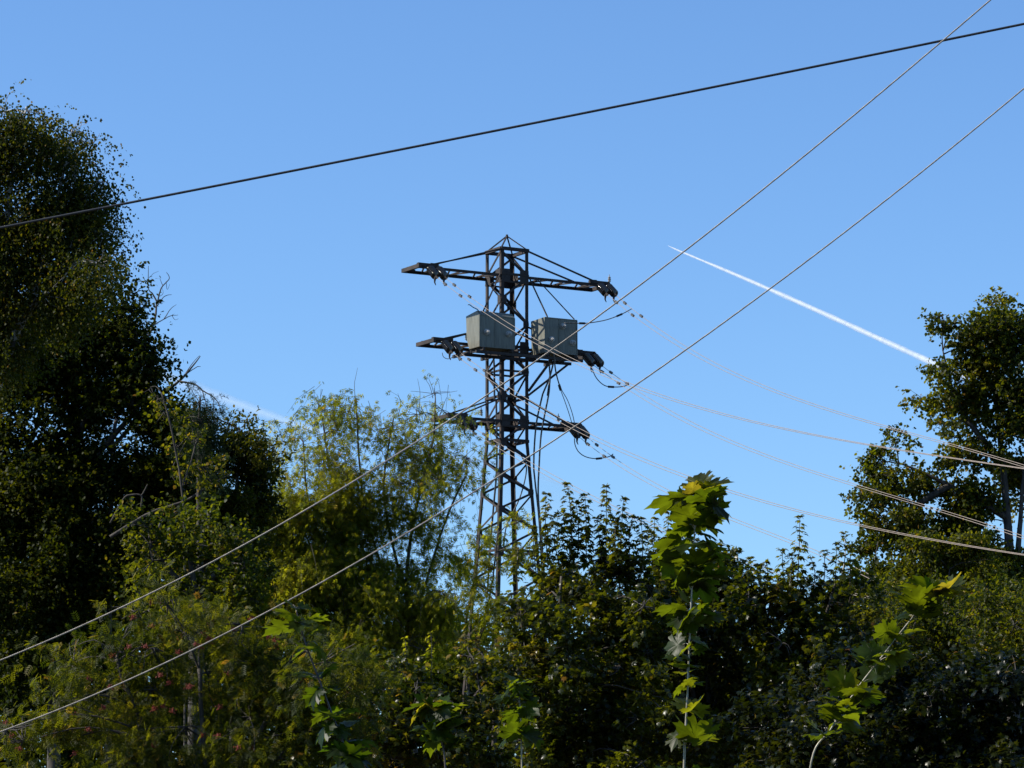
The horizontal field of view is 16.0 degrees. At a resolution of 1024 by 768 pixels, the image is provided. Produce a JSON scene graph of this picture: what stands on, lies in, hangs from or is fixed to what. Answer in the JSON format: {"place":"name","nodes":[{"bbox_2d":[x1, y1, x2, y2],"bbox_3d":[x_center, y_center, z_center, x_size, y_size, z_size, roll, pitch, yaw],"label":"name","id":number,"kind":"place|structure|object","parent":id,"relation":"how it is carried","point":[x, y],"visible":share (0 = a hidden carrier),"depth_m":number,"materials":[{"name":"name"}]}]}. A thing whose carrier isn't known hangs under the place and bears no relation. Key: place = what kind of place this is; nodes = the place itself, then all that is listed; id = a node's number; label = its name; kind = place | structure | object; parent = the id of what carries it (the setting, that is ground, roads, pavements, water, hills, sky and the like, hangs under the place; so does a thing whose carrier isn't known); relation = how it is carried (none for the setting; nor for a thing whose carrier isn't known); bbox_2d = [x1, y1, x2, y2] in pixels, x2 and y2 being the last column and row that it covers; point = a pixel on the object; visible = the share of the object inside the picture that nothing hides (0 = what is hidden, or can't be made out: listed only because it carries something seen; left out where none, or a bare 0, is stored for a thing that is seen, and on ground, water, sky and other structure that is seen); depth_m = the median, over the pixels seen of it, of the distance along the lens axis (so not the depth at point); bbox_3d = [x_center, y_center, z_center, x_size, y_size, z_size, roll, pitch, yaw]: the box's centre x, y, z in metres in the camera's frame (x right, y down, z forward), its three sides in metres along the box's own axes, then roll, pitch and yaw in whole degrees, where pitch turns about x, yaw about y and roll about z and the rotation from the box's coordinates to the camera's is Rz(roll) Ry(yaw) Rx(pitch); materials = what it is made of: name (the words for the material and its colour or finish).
{"place":"outdoors","nodes":[
{"label":"outdoors","id":0,"kind":"place"},
{"bbox_2d":[0,0,990,660],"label":"twisted cable","id":1,"kind":"object","parent":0,"point":[518,372],"visible":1,"depth_m":14.16,"materials":[{"name":"metal"}]},
{"bbox_2d":[0,23,1023,228],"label":"black cable","id":2,"kind":"object","parent":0,"point":[505,128],"visible":1,"depth_m":16.34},
{"bbox_2d":[0,88,1023,731],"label":"twisted cable","id":3,"kind":"object","parent":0,"point":[540,448],"visible":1,"depth_m":14.72,"materials":[{"name":"metal"}]},
{"bbox_2d":[0,0,1023,763],"label":"sky","id":4,"kind":"structure","parent":0,"point":[282,285],"materials":[{"name":"blue"}]},
{"bbox_3d":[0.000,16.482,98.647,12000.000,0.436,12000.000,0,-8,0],"label":"ground","id":5,"kind":"structure","parent":0,"visible":0},
{"bbox_2d":[0,78,150,428],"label":"birch tree","id":6,"kind":"object","parent":5,"relation":"on","point":[41,275],"visible":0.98,"depth_m":95.98,"materials":[{"name":"green plant"}]},
{"bbox_2d":[0,255,227,767],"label":"linden tree","id":7,"kind":"object","parent":5,"relation":"on","point":[56,478],"visible":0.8,"depth_m":109.84,"materials":[{"name":"green plant"}]},
{"bbox_2d":[105,266,230,767],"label":"dead tree","id":8,"kind":"object","parent":5,"relation":"on","point":[117,532],"visible":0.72,"depth_m":110.55,"materials":[{"name":"brown wood"}]},
{"bbox_2d":[134,381,233,750],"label":"aspen tree","id":9,"kind":"object","parent":5,"relation":"on","point":[179,473],"visible":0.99,"depth_m":102.31,"materials":[{"name":"green plant"}]},
{"bbox_2d":[110,490,280,764],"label":"tree","id":10,"kind":"object","parent":5,"relation":"on","point":[248,588],"visible":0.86,"depth_m":71.99,"materials":[{"name":"green plant"}]},
{"bbox_2d":[166,381,236,745],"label":"tree","id":11,"kind":"object","parent":5,"relation":"on","point":[201,420],"visible":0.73,"depth_m":106.36,"materials":[{"name":"green plant"}]},
{"bbox_2d":[0,550,412,767],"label":"rowan shrub","id":12,"kind":"object","parent":5,"relation":"on","point":[283,683],"visible":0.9,"depth_m":46.71,"materials":[{"name":"green plant"}]},
{"bbox_2d":[129,388,296,765],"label":"oak tree","id":13,"kind":"object","parent":5,"relation":"on","point":[256,500],"visible":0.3,"depth_m":114.28,"materials":[{"name":"green plant"}]},
{"bbox_2d":[262,598,377,767],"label":"maple sapling","id":14,"kind":"object","parent":5,"relation":"on","point":[347,754],"visible":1,"depth_m":14.47,"materials":[{"name":"green plant"}]},
{"bbox_2d":[206,368,504,754],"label":"box elder tree","id":15,"kind":"object","parent":5,"relation":"on","point":[365,594],"visible":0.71,"depth_m":124.61,"materials":[{"name":"green plant"}]},
{"bbox_2d":[279,625,524,767],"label":"bush","id":16,"kind":"object","parent":5,"relation":"on","point":[466,754],"visible":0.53,"depth_m":57.40,"materials":[{"name":"green plant"}]},
{"bbox_2d":[401,691,470,767],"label":"maple sapling","id":17,"kind":"object","parent":5,"relation":"on","point":[441,712],"visible":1,"depth_m":15.92,"materials":[{"name":"green plant"}]},
{"bbox_2d":[421,506,536,716],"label":"young elder tree","id":18,"kind":"object","parent":5,"relation":"on","point":[485,564],"visible":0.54,"depth_m":130.17,"materials":[{"name":"green plant"}]},
{"bbox_2d":[401,234,609,767],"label":"lattice tower","id":19,"kind":"structure","parent":5,"relation":"on","point":[506,278],"depth_m":151.40,"materials":[{"name":"metal"}]},
{"bbox_2d":[426,265,439,284],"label":"insulator string","id":20,"kind":"object","parent":19,"relation":"attached to","point":[432,272],"visible":1,"depth_m":148.98,"materials":[{"name":"ceramic"}]},
{"bbox_2d":[438,278,1022,468],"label":"power line","id":21,"kind":"object","parent":20,"relation":"attached to","point":[445,284],"visible":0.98,"depth_m":127.75,"materials":[{"name":"grey metal"}]},
{"bbox_2d":[436,266,447,285],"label":"insulator string","id":22,"kind":"object","parent":19,"relation":"attached to","point":[443,274],"visible":1,"depth_m":149.17,"materials":[{"name":"ceramic"}]},
{"bbox_2d":[446,278,1023,468],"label":"power line","id":23,"kind":"object","parent":22,"relation":"attached to","point":[454,285],"visible":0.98,"depth_m":128.35,"materials":[{"name":"grey metal"}]},
{"bbox_2d":[441,340,453,359],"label":"insulator string","id":24,"kind":"object","parent":19,"relation":"hanging from","point":[447,346],"visible":1,"depth_m":148.87,"materials":[{"name":"ceramic"}]},
{"bbox_2d":[453,353,1023,555],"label":"power line","id":25,"kind":"object","parent":24,"relation":"attached to","point":[474,369],"visible":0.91,"depth_m":126.90,"materials":[{"name":"grey metal"}]},
{"bbox_2d":[451,341,462,360],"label":"insulator string","id":26,"kind":"object","parent":19,"relation":"attached to","point":[458,349],"visible":1,"depth_m":149.07,"materials":[{"name":"ceramic"}]},
{"bbox_2d":[461,353,1023,554],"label":"power line","id":27,"kind":"object","parent":26,"relation":"attached to","point":[469,359],"visible":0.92,"depth_m":127.58,"materials":[{"name":"grey metal"}]},
{"bbox_2d":[456,415,468,434],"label":"insulator string","id":28,"kind":"object","parent":19,"relation":"hanging from","point":[463,419],"visible":0.64,"depth_m":148.75,"materials":[{"name":"ceramic"}]},
{"bbox_2d":[468,429,966,617],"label":"power line","id":29,"kind":"object","parent":28,"relation":"attached to","point":[578,492],"visible":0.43,"depth_m":141.96,"materials":[{"name":"grey metal"}]},
{"bbox_2d":[465,417,477,436],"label":"insulator string","id":30,"kind":"object","parent":19,"relation":"attached to","point":[472,427],"visible":0.64,"depth_m":148.93,"materials":[{"name":"ceramic"}]},
{"bbox_2d":[476,429,967,616],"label":"power line","id":31,"kind":"object","parent":30,"relation":"attached to","point":[499,443],"visible":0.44,"depth_m":142.56,"materials":[{"name":"grey metal"}]},
{"bbox_2d":[466,311,514,351],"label":"grey cabinet","id":32,"kind":"object","parent":19,"relation":"on","point":[480,326],"visible":0.99,"depth_m":149.62,"materials":[{"name":"metal"}]},
{"bbox_2d":[486,359,497,597],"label":"down cable","id":33,"kind":"object","parent":19,"relation":"attached to","point":[496,451],"visible":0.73,"depth_m":150.61,"materials":[{"name":"black rubber"}]},
{"bbox_2d":[503,456,526,541],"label":"down cable","id":34,"kind":"object","parent":19,"relation":"attached to","point":[520,495],"visible":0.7,"depth_m":151.17,"materials":[{"name":"black rubber"}]},
{"bbox_2d":[533,360,553,597],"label":"down cable","id":35,"kind":"object","parent":19,"relation":"attached to","point":[534,451],"visible":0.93,"depth_m":150.82,"materials":[{"name":"black rubber"}]},
{"bbox_2d":[537,354,550,571],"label":"down cable","id":36,"kind":"object","parent":19,"relation":"attached to","point":[548,389],"visible":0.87,"depth_m":150.47,"materials":[{"name":"black rubber"}]},
{"bbox_2d":[531,317,577,357],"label":"grey cabinet","id":37,"kind":"object","parent":19,"relation":"on","point":[551,332],"visible":0.99,"depth_m":151.13,"materials":[{"name":"metal"}]},
{"bbox_2d":[568,424,580,443],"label":"insulator string","id":38,"kind":"object","parent":19,"relation":"attached to","point":[576,434],"visible":0.79,"depth_m":151.40,"materials":[{"name":"ceramic"}]},
{"bbox_2d":[553,353,572,426],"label":"jumper wire","id":39,"kind":"object","parent":38,"relation":"attached to","point":[559,387],"visible":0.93,"depth_m":150.98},
{"bbox_2d":[554,354,574,425],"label":"jumper wire","id":40,"kind":"object","parent":38,"relation":"attached to","point":[562,391],"visible":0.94,"depth_m":151.11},
{"bbox_2d":[574,438,612,459],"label":"jumper wire","id":41,"kind":"object","parent":38,"relation":"hanging from","point":[598,458],"visible":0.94,"depth_m":151.00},
{"bbox_2d":[582,439,975,630],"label":"power line","id":42,"kind":"object","parent":38,"relation":"attached to","point":[588,444],"visible":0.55,"depth_m":144.81,"materials":[{"name":"grey metal"}]},
{"bbox_2d":[578,425,589,443],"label":"insulator string","id":43,"kind":"object","parent":19,"relation":"attached to","point":[582,427],"visible":0.88,"depth_m":151.62,"materials":[{"name":"ceramic"}]},
{"bbox_2d":[588,438,947,613],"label":"power line","id":44,"kind":"object","parent":43,"relation":"attached to","point":[597,445],"visible":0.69,"depth_m":145.29,"materials":[{"name":"grey metal"}]},
{"bbox_2d":[582,353,595,372],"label":"insulator string","id":45,"kind":"object","parent":19,"relation":"hanging from","point":[588,359],"visible":1,"depth_m":152.23,"materials":[{"name":"ceramic"}]},
{"bbox_2d":[594,365,1023,538],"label":"power line","id":46,"kind":"object","parent":45,"relation":"hanging from","point":[618,383],"visible":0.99,"depth_m":136.90,"materials":[{"name":"grey metal"}]},
{"bbox_2d":[564,309,630,323],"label":"jumper wire","id":47,"kind":"object","parent":19,"relation":"attached to","point":[618,315],"visible":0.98,"depth_m":150.71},
{"bbox_2d":[592,354,603,372],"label":"insulator string","id":48,"kind":"object","parent":19,"relation":"attached to","point":[599,363],"visible":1,"depth_m":152.40,"materials":[{"name":"ceramic"}]},
{"bbox_2d":[604,367,1022,535],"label":"power line","id":49,"kind":"object","parent":48,"relation":"attached to","point":[611,372],"visible":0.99,"depth_m":137.38,"materials":[{"name":"grey metal"}]},
{"bbox_2d":[596,283,609,301],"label":"insulator string","id":50,"kind":"object","parent":19,"relation":"hanging from","point":[603,289],"visible":1,"depth_m":153.01,"materials":[{"name":"ceramic"}]},
{"bbox_2d":[608,295,1022,466],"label":"power line","id":51,"kind":"object","parent":50,"relation":"attached to","point":[632,315],"visible":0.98,"depth_m":138.08,"materials":[{"name":"grey metal"}]},
{"bbox_2d":[592,369,626,387],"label":"jumper wire","id":52,"kind":"object","parent":19,"relation":"hanging from","point":[605,385],"visible":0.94,"depth_m":151.04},
{"bbox_2d":[606,284,617,302],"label":"insulator string","id":53,"kind":"object","parent":19,"relation":"attached to","point":[613,293],"visible":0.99,"depth_m":153.19,"materials":[{"name":"ceramic"}]},
{"bbox_2d":[617,296,1022,464],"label":"power line","id":54,"kind":"object","parent":53,"relation":"attached to","point":[625,303],"visible":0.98,"depth_m":139.32,"materials":[{"name":"grey metal"}]},
{"bbox_2d":[0,497,1022,767],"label":"undergrowth","id":55,"kind":"object","parent":5,"relation":"on","point":[450,683],"visible":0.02,"depth_m":153.58,"materials":[{"name":"green plant"}]},
{"bbox_2d":[492,673,544,767],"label":"maple sapling","id":56,"kind":"object","parent":5,"relation":"on","point":[518,717],"visible":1,"depth_m":16.43,"materials":[{"name":"green plant"}]},
{"bbox_2d":[474,481,685,767],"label":"maple tree","id":57,"kind":"object","parent":5,"relation":"on","point":[614,635],"visible":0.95,"depth_m":61.14,"materials":[{"name":"green plant"}]},
{"bbox_2d":[644,470,737,767],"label":"maple sapling","id":58,"kind":"object","parent":5,"relation":"on","point":[696,506],"visible":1,"depth_m":15.02,"materials":[{"name":"green plant"}]},
{"bbox_2d":[622,511,768,767],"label":"maple tree","id":59,"kind":"object","parent":5,"relation":"on","point":[711,754],"visible":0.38,"depth_m":63.05,"materials":[{"name":"green plant"}]},
{"bbox_2d":[705,514,899,765],"bbox_3d":[5.032,6.646,62.626,3.431,8.772,4.703,0,-8,0],"label":"maple tree","id":60,"kind":"object","parent":5,"relation":"on","point":[792,610],"visible":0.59,"depth_m":62.52,"materials":[{"name":"green plant"}]},
{"bbox_2d":[711,628,1023,767],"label":"maple tree","id":61,"kind":"object","parent":5,"relation":"on","point":[977,683],"visible":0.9,"depth_m":54.18,"materials":[{"name":"green plant"}]},
{"bbox_2d":[802,572,966,767],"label":"maple sapling","id":62,"kind":"object","parent":5,"relation":"on","point":[918,599],"visible":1,"depth_m":15.48,"materials":[{"name":"green plant"}]},
{"bbox_2d":[838,286,1023,739],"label":"elm tree","id":63,"kind":"object","parent":5,"relation":"on","point":[990,343],"visible":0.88,"depth_m":134.82,"materials":[{"name":"green plant"}]},
{"bbox_2d":[843,523,1023,699],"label":"hornbeam tree","id":64,"kind":"object","parent":5,"relation":"on","point":[943,555],"visible":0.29,"depth_m":128.40,"materials":[{"name":"green plant"}]},
{"bbox_2d":[854,568,1023,753],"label":"hornbeam shrub","id":65,"kind":"object","parent":5,"relation":"on","point":[946,629],"visible":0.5,"depth_m":65.37,"materials":[{"name":"green plant"}]}
]}

